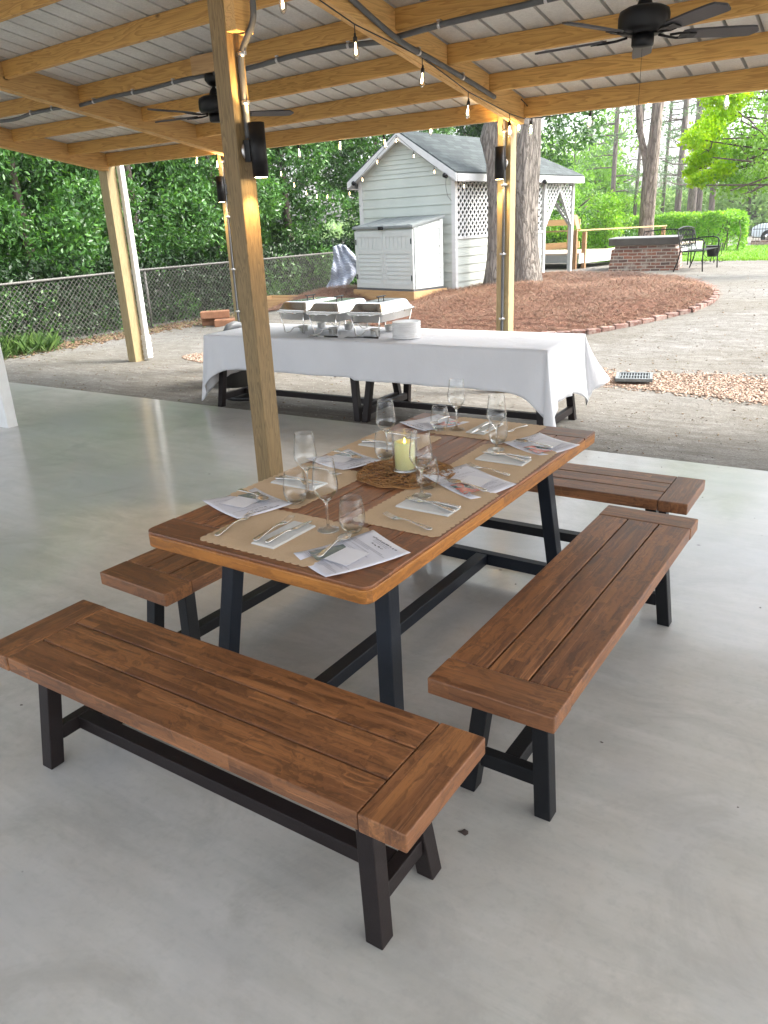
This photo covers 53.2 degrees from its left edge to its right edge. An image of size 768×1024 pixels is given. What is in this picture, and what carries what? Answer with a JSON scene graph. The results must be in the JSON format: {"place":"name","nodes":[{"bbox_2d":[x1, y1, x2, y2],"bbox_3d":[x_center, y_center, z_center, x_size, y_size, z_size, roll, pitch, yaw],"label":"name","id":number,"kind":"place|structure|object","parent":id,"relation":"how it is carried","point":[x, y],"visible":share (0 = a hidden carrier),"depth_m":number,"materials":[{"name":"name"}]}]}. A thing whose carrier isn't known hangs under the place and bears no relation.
{"place":"outdoors","nodes":[
{"label":"outdoors","id":0,"kind":"place"},
{"bbox_2d":[0,382,767,1023],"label":"patio slab","id":1,"kind":"structure","parent":0,"point":[628,884],"depth_m":2.51,"materials":[{"name":"concrete"}]},
{"bbox_2d":[0,345,17,427],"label":"white wall","id":2,"kind":"structure","parent":1,"relation":"on","point":[8,418],"depth_m":7.94,"materials":[{"name":"fabric"}]},
{"bbox_2d":[100,548,289,639],"bbox_3d":[-0.529,0.248,3.907,0.421,0.494,1.757,12,25,33],"label":"bench","id":3,"kind":"object","parent":1,"relation":"on","point":[158,579],"visible":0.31,"depth_m":3.27,"materials":[{"name":"brown wood"}]},
{"bbox_2d":[0,600,484,949],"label":"bench","id":4,"kind":"object","parent":1,"relation":"on","point":[377,776],"visible":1,"depth_m":2.28,"materials":[{"name":"brown wood"}]},
{"bbox_2d":[148,413,594,709],"bbox_3d":[0.104,0.210,3.479,1.005,0.812,2.010,11,25,32],"label":"dining table","id":5,"kind":"object","parent":1,"relation":"on","point":[378,584],"visible":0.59,"depth_m":2.96,"materials":[{"name":"brown wood"}]},
{"bbox_2d":[202,488,291,518],"bbox_3d":[-0.544,-0.036,3.041,0.240,0.015,0.306,-18,25,-35],"label":"menu","id":6,"kind":"object","parent":5,"relation":"on","point":[270,504],"visible":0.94,"depth_m":3.00,"materials":[{"name":"paper"}]},
{"bbox_2d":[221,496,259,507],"bbox_3d":[-0.570,-0.041,3.051,0.119,0.001,0.101,11,24,31],"label":"paper insert","id":7,"kind":"object","parent":6,"relation":"on","point":[240,501],"visible":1,"depth_m":3.05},
{"bbox_2d":[200,509,369,566],"bbox_3d":[-0.353,0.079,2.730,0.509,0.001,0.372,11,25,32],"label":"placemat","id":8,"kind":"object","parent":5,"relation":"on","point":[240,535],"visible":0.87,"depth_m":2.71,"materials":[{"name":"paper"}]},
{"bbox_2d":[251,521,315,548],"bbox_3d":[-0.354,0.079,2.719,0.104,0.006,0.232,11,25,32],"label":"napkin","id":9,"kind":"object","parent":8,"relation":"on","point":[283,539],"visible":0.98,"depth_m":2.70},
{"bbox_2d":[312,457,338,533],"bbox_3d":[-0.205,-0.059,2.702,0.092,0.263,0.092,11,24,31],"label":"wine glass","id":10,"kind":"object","parent":8,"relation":"on","point":[327,528],"visible":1,"depth_m":2.72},
{"bbox_2d":[338,494,364,533],"bbox_3d":[-0.114,0.009,2.701,0.096,0.128,0.096,11,24,31],"label":"stemless glass","id":11,"kind":"object","parent":8,"relation":"on","point":[352,528],"visible":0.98,"depth_m":2.71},
{"bbox_2d":[231,463,367,508],"bbox_3d":[-0.350,-0.119,3.253,0.372,0.001,0.509,11,25,33],"label":"placemat","id":12,"kind":"object","parent":5,"relation":"on","point":[344,479],"visible":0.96,"depth_m":3.25,"materials":[{"name":"paper"}]},
{"bbox_2d":[271,475,327,490],"bbox_3d":[-0.362,-0.125,3.259,0.232,0.006,0.104,11,25,32],"label":"napkin","id":13,"kind":"object","parent":12,"relation":"on","point":[295,483],"visible":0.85,"depth_m":3.24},
{"bbox_2d":[294,430,317,498],"bbox_3d":[-0.311,-0.189,3.059,0.092,0.263,0.092,11,24,31],"label":"wine glass","id":14,"kind":"object","parent":12,"relation":"on","point":[306,468],"visible":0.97,"depth_m":3.08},
{"bbox_2d":[307,449,379,469],"bbox_3d":[-0.185,-0.241,3.540,0.242,0.015,0.283,-17,25,-33],"label":"menu","id":15,"kind":"object","parent":5,"relation":"on","point":[363,460],"visible":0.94,"depth_m":3.50,"materials":[{"name":"paper"}]},
{"bbox_2d":[294,530,410,576],"bbox_3d":[-0.107,0.136,2.531,0.312,0.015,0.238,-14,24,-28],"label":"menu","id":16,"kind":"object","parent":5,"relation":"on","point":[379,548],"visible":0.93,"depth_m":2.53,"materials":[{"name":"paper"}]},
{"bbox_2d":[308,544,345,559],"bbox_3d":[-0.179,0.134,2.553,0.126,0.001,0.085,-11,22,-22],"label":"photo card","id":17,"kind":"object","parent":16,"relation":"on","point":[330,551],"visible":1,"depth_m":2.56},
{"bbox_2d":[324,547,369,565],"bbox_3d":[-0.122,0.144,2.507,0.100,0.001,0.115,14,26,37],"label":"paper insert","id":18,"kind":"object","parent":16,"relation":"on","point":[346,556],"visible":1,"depth_m":2.50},
{"bbox_2d":[327,430,440,463],"bbox_3d":[0.007,-0.324,3.752,0.372,0.001,0.509,10,24,31],"label":"placemat","id":19,"kind":"object","parent":5,"relation":"on","point":[421,441],"visible":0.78,"depth_m":3.79,"materials":[{"name":"paper"}]},
{"bbox_2d":[356,458,454,488],"bbox_3d":[0.096,-0.175,3.327,0.428,0.019,0.427,11,24,31],"label":"woven trivet","id":20,"kind":"object","parent":5,"relation":"on","point":[386,483],"visible":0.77,"depth_m":3.29,"materials":[{"name":"wicker"}]},
{"bbox_2d":[391,428,417,472],"bbox_3d":[0.089,-0.263,3.290,0.108,0.170,0.108,11,24,31],"label":"candle","id":21,"kind":"object","parent":20,"relation":"on","point":[402,457],"depth_m":3.27,"materials":[{"name":"wax"}]},
{"bbox_2d":[353,482,498,536],"bbox_3d":[0.168,-0.020,2.929,0.372,0.001,0.509,11,25,32],"label":"placemat","id":22,"kind":"object","parent":5,"relation":"on","point":[439,525],"visible":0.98,"depth_m":2.87,"materials":[{"name":"paper"}]},
{"bbox_2d":[409,429,432,498],"bbox_3d":[0.145,-0.187,2.999,0.092,0.263,0.092,11,24,31],"label":"wine glass","id":23,"kind":"object","parent":22,"relation":"on","point":[421,494],"visible":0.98,"depth_m":3.02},
{"bbox_2d":[395,499,460,516],"bbox_3d":[0.168,-0.020,2.917,0.232,0.006,0.104,11,25,32],"label":"napkin","id":24,"kind":"object","parent":22,"relation":"on","point":[425,507],"visible":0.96,"depth_m":2.90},
{"bbox_2d":[400,414,466,430],"bbox_3d":[0.259,-0.481,4.123,0.307,0.015,0.255,-16,24,-31],"label":"menu","id":25,"kind":"object","parent":5,"relation":"on","point":[417,424],"visible":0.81,"depth_m":4.11,"materials":[{"name":"paper"}]},
{"bbox_2d":[423,464,515,498],"bbox_3d":[0.350,-0.131,3.182,0.248,0.015,0.382,-13,23,-26],"label":"menu","id":26,"kind":"object","parent":5,"relation":"on","point":[493,485],"visible":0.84,"depth_m":3.20,"materials":[{"name":"paper"}]},
{"bbox_2d":[430,417,545,441],"bbox_3d":[0.536,-0.428,3.962,0.509,0.001,0.372,11,25,32],"label":"placemat","id":27,"kind":"object","parent":5,"relation":"on","point":[521,432],"visible":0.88,"depth_m":3.93,"materials":[{"name":"paper"}]},
{"bbox_2d":[441,444,556,482],"bbox_3d":[0.516,-0.224,3.426,0.372,0.001,0.509,10,24,30],"label":"placemat","id":28,"kind":"object","parent":5,"relation":"on","point":[517,473],"visible":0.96,"depth_m":3.40,"materials":[{"name":"paper"}]},
{"bbox_2d":[475,453,530,465],"bbox_3d":[0.536,-0.237,3.446,0.232,0.006,0.104,11,25,32],"label":"napkin","id":29,"kind":"object","parent":28,"relation":"on","point":[489,457],"visible":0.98,"depth_m":3.44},
{"bbox_2d":[504,432,578,454],"bbox_3d":[0.740,-0.325,3.650,0.260,0.015,0.289,-14,24,-28],"label":"menu","id":30,"kind":"object","parent":5,"relation":"on","point":[562,446],"visible":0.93,"depth_m":3.65,"materials":[{"name":"paper"}]},
{"bbox_2d":[428,505,697,821],"bbox_3d":[0.805,0.506,3.059,0.421,0.494,1.757,11,25,32],"label":"bench","id":31,"kind":"object","parent":1,"relation":"on","point":[533,653],"visible":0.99,"depth_m":2.63,"materials":[{"name":"brown wood"}]},
{"bbox_2d":[480,463,704,541],"bbox_3d":[0.855,-0.009,4.418,1.757,0.494,0.421,10,24,31],"label":"bench","id":32,"kind":"object","parent":1,"relation":"on","point":[660,493],"visible":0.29,"depth_m":4.04,"materials":[{"name":"brown wood"}]},
{"bbox_2d":[4,230,767,470],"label":"ground","id":33,"kind":"structure","parent":0,"point":[741,338],"depth_m":9.78,"materials":[{"name":"concrete"}]},
{"bbox_2d":[0,148,31,335],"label":"evergreen tree","id":34,"kind":"object","parent":33,"relation":"on","point":[15,216],"visible":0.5,"depth_m":14.31,"materials":[{"name":"green plant"}]},
{"bbox_2d":[0,327,61,359],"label":"tall grass","id":35,"kind":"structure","parent":33,"relation":"on","point":[27,342],"depth_m":13.49,"materials":[{"name":"plant"}]},
{"bbox_2d":[0,148,123,333],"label":"evergreen tree","id":36,"kind":"object","parent":33,"relation":"on","point":[67,224],"visible":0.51,"depth_m":15.31,"materials":[{"name":"green plant"}]},
{"bbox_2d":[6,159,157,316],"bbox_3d":[-8.328,-8.812,19.514,5.728,7.498,5.498,-18,25,-35],"label":"evergreen tree","id":37,"kind":"object","parent":33,"relation":"on","point":[74,215],"visible":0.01,"depth_m":18.66,"materials":[{"name":"green plant"}]},
{"bbox_2d":[4,313,234,359],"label":"dry leaves","id":38,"kind":"object","parent":33,"relation":"on","point":[102,339],"visible":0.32,"depth_m":15.16,"materials":[{"name":"plant"}]},
{"bbox_2d":[47,158,220,325],"bbox_3d":[-5.949,-7.297,17.480,4.276,5.832,4.455,-6,21,-9],"label":"evergreen tree","id":39,"kind":"object","parent":33,"relation":"on","point":[161,236],"visible":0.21,"depth_m":17.41,"materials":[{"name":"green plant"}]},
{"bbox_2d":[0,281,326,351],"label":"vines","id":40,"kind":"object","parent":33,"relation":"on","point":[31,311],"visible":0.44,"depth_m":14.31,"materials":[{"name":"green plant"}]},
{"bbox_2d":[0,252,332,342],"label":"chain link fence","id":41,"kind":"object","parent":33,"relation":"on","point":[144,274],"visible":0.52,"depth_m":16.11,"materials":[{"name":"metal"}]},
{"bbox_2d":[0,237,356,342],"bbox_3d":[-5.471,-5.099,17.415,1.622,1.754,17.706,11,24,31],"label":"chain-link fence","id":42,"kind":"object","parent":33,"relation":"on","point":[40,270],"visible":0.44,"depth_m":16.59,"materials":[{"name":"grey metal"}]},
{"bbox_2d":[202,318,222,325],"bbox_3d":[-3.670,-4.086,16.435,0.420,0.145,0.280,-3,21,-1],"label":"stone block","id":43,"kind":"object","parent":33,"relation":"on","point":[205,322],"depth_m":16.30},
{"bbox_2d":[200,309,229,318],"bbox_3d":[-3.589,-4.200,16.281,0.600,0.145,0.280,-5,21,-7],"label":"stone block","id":44,"kind":"object","parent":43,"relation":"on","point":[212,314],"depth_m":16.16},
{"bbox_2d":[130,148,301,304],"bbox_3d":[-4.482,-8.276,19.800,4.305,5.910,4.566,-1,21,5],"label":"evergreen tree","id":45,"kind":"object","parent":33,"relation":"on","point":[267,209],"visible":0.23,"depth_m":18.92,"materials":[{"name":"green plant"}]},
{"bbox_2d":[133,146,309,292],"bbox_3d":[-4.767,-10.317,23.046,5.811,7.521,5.479,-11,22,-21],"label":"evergreen tree","id":46,"kind":"object","parent":33,"relation":"on","point":[294,213],"visible":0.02,"depth_m":22.69,"materials":[{"name":"green plant"}]},
{"bbox_2d":[210,321,247,387],"bbox_3d":[-1.910,-2.065,9.930,0.720,0.808,0.720,11,24,31],"label":"waste bin","id":47,"kind":"object","parent":33,"relation":"on","point":[237,380],"visible":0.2,"depth_m":9.77,"materials":[{"name":"black plastic"}]},
{"bbox_2d":[203,139,356,294],"bbox_3d":[-2.683,-9.213,21.777,4.480,6.110,4.667,5,22,20],"label":"evergreen tree","id":48,"kind":"object","parent":33,"relation":"on","point":[306,173],"visible":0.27,"depth_m":21.10,"materials":[{"name":"green plant"}]},
{"bbox_2d":[221,217,357,239],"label":"distant woods","id":49,"kind":"object","parent":33,"relation":"on","point":[336,228],"visible":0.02,"depth_m":108.31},
{"bbox_2d":[218,370,401,421],"bbox_3d":[-0.862,-1.594,8.543,1.970,0.816,1.000,10,24,30],"label":"serving table","id":50,"kind":"object","parent":33,"relation":"on","point":[356,399],"visible":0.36,"depth_m":8.50,"materials":[{"name":"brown wood"}]},
{"bbox_2d":[202,323,609,426],"bbox_3d":[0.042,-1.495,8.034,4.294,0.733,1.391,10,24,30],"label":"tablecloth","id":51,"kind":"object","parent":50,"relation":"on","point":[543,374],"visible":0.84,"depth_m":7.30,"materials":[{"name":"white fabric"}]},
{"bbox_2d":[276,294,339,333],"bbox_3d":[-0.793,-2.184,8.387,0.424,0.376,0.810,12,25,34],"label":"chafing dish","id":52,"kind":"object","parent":51,"relation":"on","point":[298,309],"visible":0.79,"depth_m":8.16,"materials":[{"name":"metal"}]},
{"bbox_2d":[306,295,367,335],"bbox_3d":[-0.464,-2.098,8.118,0.424,0.376,0.810,10,24,29],"label":"chafing dish","id":53,"kind":"object","parent":51,"relation":"on","point":[336,310],"visible":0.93,"depth_m":7.89,"materials":[{"name":"metal"}]},
{"bbox_2d":[347,295,414,336],"bbox_3d":[-0.022,-2.032,7.889,0.424,0.376,0.810,10,24,29],"label":"chafing dish","id":54,"kind":"object","parent":51,"relation":"on","point":[380,310],"visible":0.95,"depth_m":7.68,"materials":[{"name":"metal"}]},
{"bbox_2d":[0,0,767,481],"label":"pavilion","id":55,"kind":"structure","parent":33,"relation":"on","point":[68,56],"depth_m":6.76,"materials":[{"name":"brown wood"}]},
{"bbox_2d":[0,106,60,122],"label":"conduit","id":56,"kind":"object","parent":55,"relation":"attached to","point":[32,113],"visible":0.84,"depth_m":8.39,"materials":[{"name":"metal"}]},
{"bbox_2d":[116,165,152,357],"bbox_3d":[-3.831,-3.798,11.779,0.112,2.830,0.112,11,24,31],"label":"downspout","id":57,"kind":"object","parent":55,"relation":"attached to","point":[146,344],"visible":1,"depth_m":11.74,"materials":[{"name":"white paint"}]},
{"bbox_2d":[79,74,204,106],"bbox_3d":[-2.377,-4.079,7.418,1.892,0.080,0.043,12,25,33],"label":"conduit","id":58,"kind":"object","parent":55,"relation":"attached to","point":[173,81],"visible":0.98,"depth_m":7.37,"materials":[{"name":"metal"}]},
{"bbox_2d":[147,72,293,122],"bbox_3d":[-1.470,-3.710,6.972,1.282,0.501,1.344,-6,21,-9],"label":"ceiling fan","id":59,"kind":"object","parent":55,"relation":"hanging from","point":[208,104],"visible":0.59,"depth_m":6.89,"materials":[{"name":"black metal"}]},
{"bbox_2d":[215,176,227,201],"bbox_3d":[-2.119,-4.216,10.011,0.110,0.310,0.144,11,24,31],"label":"wall lamp","id":60,"kind":"object","parent":55,"relation":"attached to","point":[221,186],"visible":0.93,"depth_m":9.96,"materials":[{"name":"black metal"}]},
{"bbox_2d":[220,156,239,321],"bbox_3d":[-2.046,-3.320,10.406,0.084,2.790,0.038,11,24,31],"label":"conduit","id":61,"kind":"object","parent":55,"relation":"attached to","point":[237,310],"visible":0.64,"depth_m":10.30,"materials":[{"name":"metal"}]},
{"bbox_2d":[236,0,256,138],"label":"conduit","id":62,"kind":"object","parent":55,"relation":"attached to","point":[241,53],"visible":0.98,"depth_m":4.63,"materials":[{"name":"metal"}]},
{"bbox_2d":[241,121,268,177],"bbox_3d":[-0.799,-2.252,4.774,0.144,0.310,0.110,11,24,31],"label":"wall lamp","id":63,"kind":"object","parent":55,"relation":"attached to","point":[254,150],"visible":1,"depth_m":4.74,"materials":[{"name":"black metal"}]},
{"bbox_2d":[213,40,380,75],"bbox_3d":[-0.769,-3.757,6.332,1.802,0.069,0.051,11,25,32],"label":"conduit","id":64,"kind":"object","parent":55,"relation":"attached to","point":[347,45],"visible":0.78,"depth_m":6.20,"materials":[{"name":"metal"}]},
{"bbox_2d":[281,0,527,134],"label":"string light","id":65,"kind":"object","parent":55,"relation":"hanging from","point":[422,68],"visible":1,"depth_m":6.09,"materials":[{"name":"black plastic"}]},
{"bbox_2d":[348,0,495,98],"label":"conduit","id":66,"kind":"object","parent":55,"relation":"attached to","point":[370,16],"visible":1,"depth_m":5.96,"materials":[{"name":"metal"}]},
{"bbox_2d":[172,94,728,166],"bbox_3d":[0.216,-4.222,8.612,7.436,0.297,0.062,11,24,31],"label":"string light","id":67,"kind":"object","parent":55,"relation":"hanging from","point":[530,123],"visible":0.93,"depth_m":7.81,"materials":[{"name":"glass"}]},
{"bbox_2d":[397,0,557,38],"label":"conduit","id":68,"kind":"object","parent":55,"relation":"attached to","point":[439,24],"visible":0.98,"depth_m":5.36,"materials":[{"name":"metal"}]},
{"bbox_2d":[495,146,507,179],"bbox_3d":[1.208,-3.618,7.948,0.110,0.310,0.144,11,24,31],"label":"wall lamp","id":69,"kind":"object","parent":55,"relation":"attached to","point":[501,162],"visible":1,"depth_m":7.90,"materials":[{"name":"black metal"}]},
{"bbox_2d":[499,119,507,330],"bbox_3d":[1.292,-2.767,8.318,0.077,2.940,0.038,11,24,31],"label":"conduit","id":70,"kind":"object","parent":55,"relation":"attached to","point":[504,184],"visible":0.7,"depth_m":8.22,"materials":[{"name":"metal"}]},
{"bbox_2d":[535,0,758,132],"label":"ceiling fan","id":71,"kind":"object","parent":55,"relation":"hanging from","point":[642,24],"visible":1,"depth_m":4.11,"materials":[{"name":"black metal"}]},
{"bbox_2d":[314,127,455,279],"bbox_3d":[-0.112,-9.963,23.448,4.667,6.110,4.480,-5,21,-6],"label":"evergreen tree","id":72,"kind":"object","parent":33,"relation":"on","point":[358,148],"visible":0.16,"depth_m":22.38,"materials":[{"name":"green plant"}]},
{"bbox_2d":[6,287,766,466],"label":"pebbles","id":73,"kind":"object","parent":33,"relation":"on","point":[417,388],"visible":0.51,"depth_m":9.35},
{"bbox_2d":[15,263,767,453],"bbox_3d":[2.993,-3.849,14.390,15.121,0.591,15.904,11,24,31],"label":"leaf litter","id":74,"kind":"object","parent":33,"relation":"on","point":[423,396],"visible":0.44,"depth_m":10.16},
{"bbox_2d":[347,131,584,288],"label":"garden shed","id":75,"kind":"structure","parent":33,"relation":"on","point":[399,179],"depth_m":15.45,"materials":[{"name":"paint"}]},
{"bbox_2d":[362,381,576,424],"bbox_3d":[0.822,-1.300,7.558,1.970,0.816,1.000,10,24,30],"label":"serving table","id":76,"kind":"object","parent":33,"relation":"on","point":[403,400],"visible":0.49,"depth_m":7.70,"materials":[{"name":"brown wood"}]},
{"bbox_2d":[269,274,710,332],"bbox_3d":[1.459,-4.290,15.555,10.030,0.684,6.800,11,24,31],"label":"pine straw bed","id":77,"kind":"object","parent":33,"relation":"on","point":[611,308],"visible":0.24,"depth_m":12.47,"materials":[{"name":"plant"}]},
{"bbox_2d":[267,295,298,307],"bbox_3d":[-2.226,-4.455,16.541,1.000,0.360,0.840,7,23,24],"label":"planter box","id":78,"kind":"object","parent":77,"relation":"on","point":[272,300],"visible":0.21,"depth_m":16.17,"materials":[{"name":"brown wood"}]},
{"bbox_2d":[326,244,355,287],"bbox_3d":[-1.107,-6.297,19.900,0.883,1.245,0.277,-4,21,-3],"label":"tarp","id":79,"kind":"object","parent":77,"relation":"on","point":[343,270],"visible":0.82,"depth_m":19.86,"materials":[{"name":"fabric"}]},
{"bbox_2d":[354,288,446,300],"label":"timber platform","id":80,"kind":"structure","parent":77,"relation":"on","point":[373,294],"depth_m":15.19,"materials":[{"name":"brown wood"}]},
{"bbox_2d":[352,215,444,291],"bbox_3d":[0.280,-5.198,15.396,0.940,1.366,1.720,-20,27,-39],"label":"storage box","id":81,"kind":"object","parent":80,"relation":"on","point":[400,254],"visible":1,"depth_m":14.98,"materials":[{"name":"plastic"}]},
{"bbox_2d":[354,230,384,287],"bbox_3d":[-0.287,-5.094,15.468,0.030,1.090,0.822,-20,27,-39],"label":"door","id":82,"kind":"structure","parent":81,"relation":"in","point":[369,244],"depth_m":15.46,"materials":[{"name":"plastic"}]},
{"bbox_2d":[382,229,414,288],"bbox_3d":[0.280,-4.904,14.895,0.030,1.090,0.822,-20,27,-39],"label":"door","id":83,"kind":"structure","parent":81,"relation":"in","point":[398,253],"depth_m":14.88,"materials":[{"name":"plastic"}]},
{"bbox_2d":[480,116,542,285],"bbox_3d":[3.139,-8.683,14.123,7.517,8.965,4.622,4,22,18],"label":"tree","id":84,"kind":"object","parent":33,"relation":"on","point":[527,265],"visible":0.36,"depth_m":14.59,"materials":[{"name":"brown plant"}]},
{"bbox_2d":[451,109,609,249],"bbox_3d":[4.448,-11.947,25.366,5.346,7.529,5.406,11,24,31],"label":"magnolia tree","id":85,"kind":"object","parent":33,"relation":"on","point":[562,125],"visible":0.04,"depth_m":25.27,"materials":[{"name":"green plant"}]},
{"bbox_2d":[545,212,588,255],"bbox_3d":[5.551,-8.678,24.204,1.896,1.941,1.891,11,24,31],"label":"shrub","id":86,"kind":"object","parent":33,"relation":"on","point":[556,228],"visible":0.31,"depth_m":23.83,"materials":[{"name":"green plant"}]},
{"bbox_2d":[552,167,597,218],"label":"leafy tree","id":87,"kind":"object","parent":33,"relation":"on","point":[578,206],"visible":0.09,"depth_m":31.66,"materials":[{"name":"green plant"}]},
{"bbox_2d":[541,107,642,202],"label":"broadleaf tree","id":88,"kind":"object","parent":33,"relation":"on","point":[612,128],"visible":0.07,"depth_m":56.43,"materials":[{"name":"green plant"}]},
{"bbox_2d":[574,207,637,246],"bbox_3d":[7.162,-9.059,24.948,2.461,1.988,2.381,11,24,31],"label":"shrub","id":89,"kind":"object","parent":33,"relation":"on","point":[626,230],"visible":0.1,"depth_m":24.66,"materials":[{"name":"green plant"}]},
{"bbox_2d":[580,189,635,252],"bbox_3d":[6.737,-8.527,23.170,1.639,2.284,1.558,11,24,31],"label":"yellow green bush","id":90,"kind":"object","parent":33,"relation":"on","point":[617,204],"visible":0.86,"depth_m":22.80,"materials":[{"name":"green plant"}]},
{"bbox_2d":[571,104,644,206],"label":"pine tree","id":91,"kind":"object","parent":33,"relation":"on","point":[616,134],"visible":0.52,"depth_m":47.86,"materials":[{"name":"green plant"}]},
{"bbox_2d":[566,144,658,232],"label":"broadleaf tree","id":92,"kind":"object","parent":33,"relation":"on","point":[603,179],"visible":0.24,"depth_m":53.06,"materials":[{"name":"green plant"}]},
{"bbox_2d":[545,215,702,268],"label":"ramp deck","id":93,"kind":"structure","parent":33,"relation":"on","point":[583,256],"depth_m":20.16,"materials":[{"name":"brown wood"}]},
{"bbox_2d":[619,104,671,214],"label":"pine tree","id":94,"kind":"object","parent":33,"relation":"on","point":[638,161],"visible":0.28,"depth_m":52.62,"materials":[{"name":"green plant"}]},
{"bbox_2d":[608,235,682,270],"bbox_3d":[6.394,-6.311,18.691,1.630,0.765,1.380,7,23,23],"label":"brick hearth","id":95,"kind":"object","parent":33,"relation":"on","point":[645,253],"visible":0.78,"depth_m":18.16,"materials":[{"name":"brick"}]},
{"bbox_2d":[635,102,663,235],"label":"cedar tree","id":96,"kind":"object","parent":33,"relation":"on","point":[650,152],"visible":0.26,"depth_m":22.38,"materials":[{"name":"brown plant"}]},
{"bbox_2d":[640,100,695,213],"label":"pine tree","id":97,"kind":"object","parent":33,"relation":"on","point":[667,146],"visible":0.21,"depth_m":58.22,"materials":[{"name":"green plant"}]},
{"bbox_2d":[657,186,704,213],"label":"broadleaf tree","id":98,"kind":"object","parent":33,"relation":"on","point":[669,203],"visible":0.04,"depth_m":61.40,"materials":[{"name":"green plant"}]},
{"bbox_2d":[620,208,749,250],"bbox_3d":[10.522,-10.197,27.836,1.542,1.478,7.834,-6,21,-8],"label":"hedge","id":99,"kind":"object","parent":33,"relation":"on","point":[710,222],"visible":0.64,"depth_m":25.22,"materials":[{"name":"green plant"}]},
{"bbox_2d":[602,367,767,405],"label":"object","id":100,"kind":"object","parent":33,"relation":"on","point":[751,391],"visible":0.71,"depth_m":8.69,"materials":[{"name":"gravel"}]},
{"bbox_2d":[615,372,652,381],"bbox_3d":[2.962,-1.601,9.078,0.415,0.040,0.415,5,22,18],"label":"drain grate","id":101,"kind":"object","parent":100,"relation":"on","point":[633,376],"visible":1,"depth_m":9.03,"materials":[{"name":"white metal"}]},
{"bbox_2d":[659,98,725,211],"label":"pine tree","id":102,"kind":"object","parent":33,"relation":"on","point":[692,199],"visible":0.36,"depth_m":41.48,"materials":[{"name":"green plant"}]},
{"bbox_2d":[643,98,743,231],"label":"pine tree","id":103,"kind":"object","parent":33,"relation":"on","point":[684,125],"visible":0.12,"depth_m":44.07,"materials":[{"name":"green plant"}]},
{"bbox_2d":[673,226,719,271],"bbox_3d":[7.247,-6.106,17.707,0.663,0.970,1.322,12,25,34],"label":"metal chair","id":104,"kind":"object","parent":33,"relation":"on","point":[696,249],"visible":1,"depth_m":17.68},
{"bbox_2d":[671,136,767,235],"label":"broadleaf tree","id":105,"kind":"object","parent":33,"relation":"on","point":[738,203],"visible":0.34,"depth_m":52.17,"materials":[{"name":"green plant"}]},
{"bbox_2d":[676,90,767,201],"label":"maple tree","id":106,"kind":"object","parent":33,"relation":"on","point":[705,143],"visible":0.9,"depth_m":14.84,"materials":[{"name":"green plant"}]},
{"bbox_2d":[6,90,766,232],"label":"sky","id":107,"kind":"structure","parent":0,"point":[691,118],"materials":[{"name":"white"}]},
{"bbox_2d":[587,245,767,262],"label":"lawn grass","id":108,"kind":"structure","parent":0,"point":[741,255],"depth_m":21.98,"materials":[{"name":"plant"}]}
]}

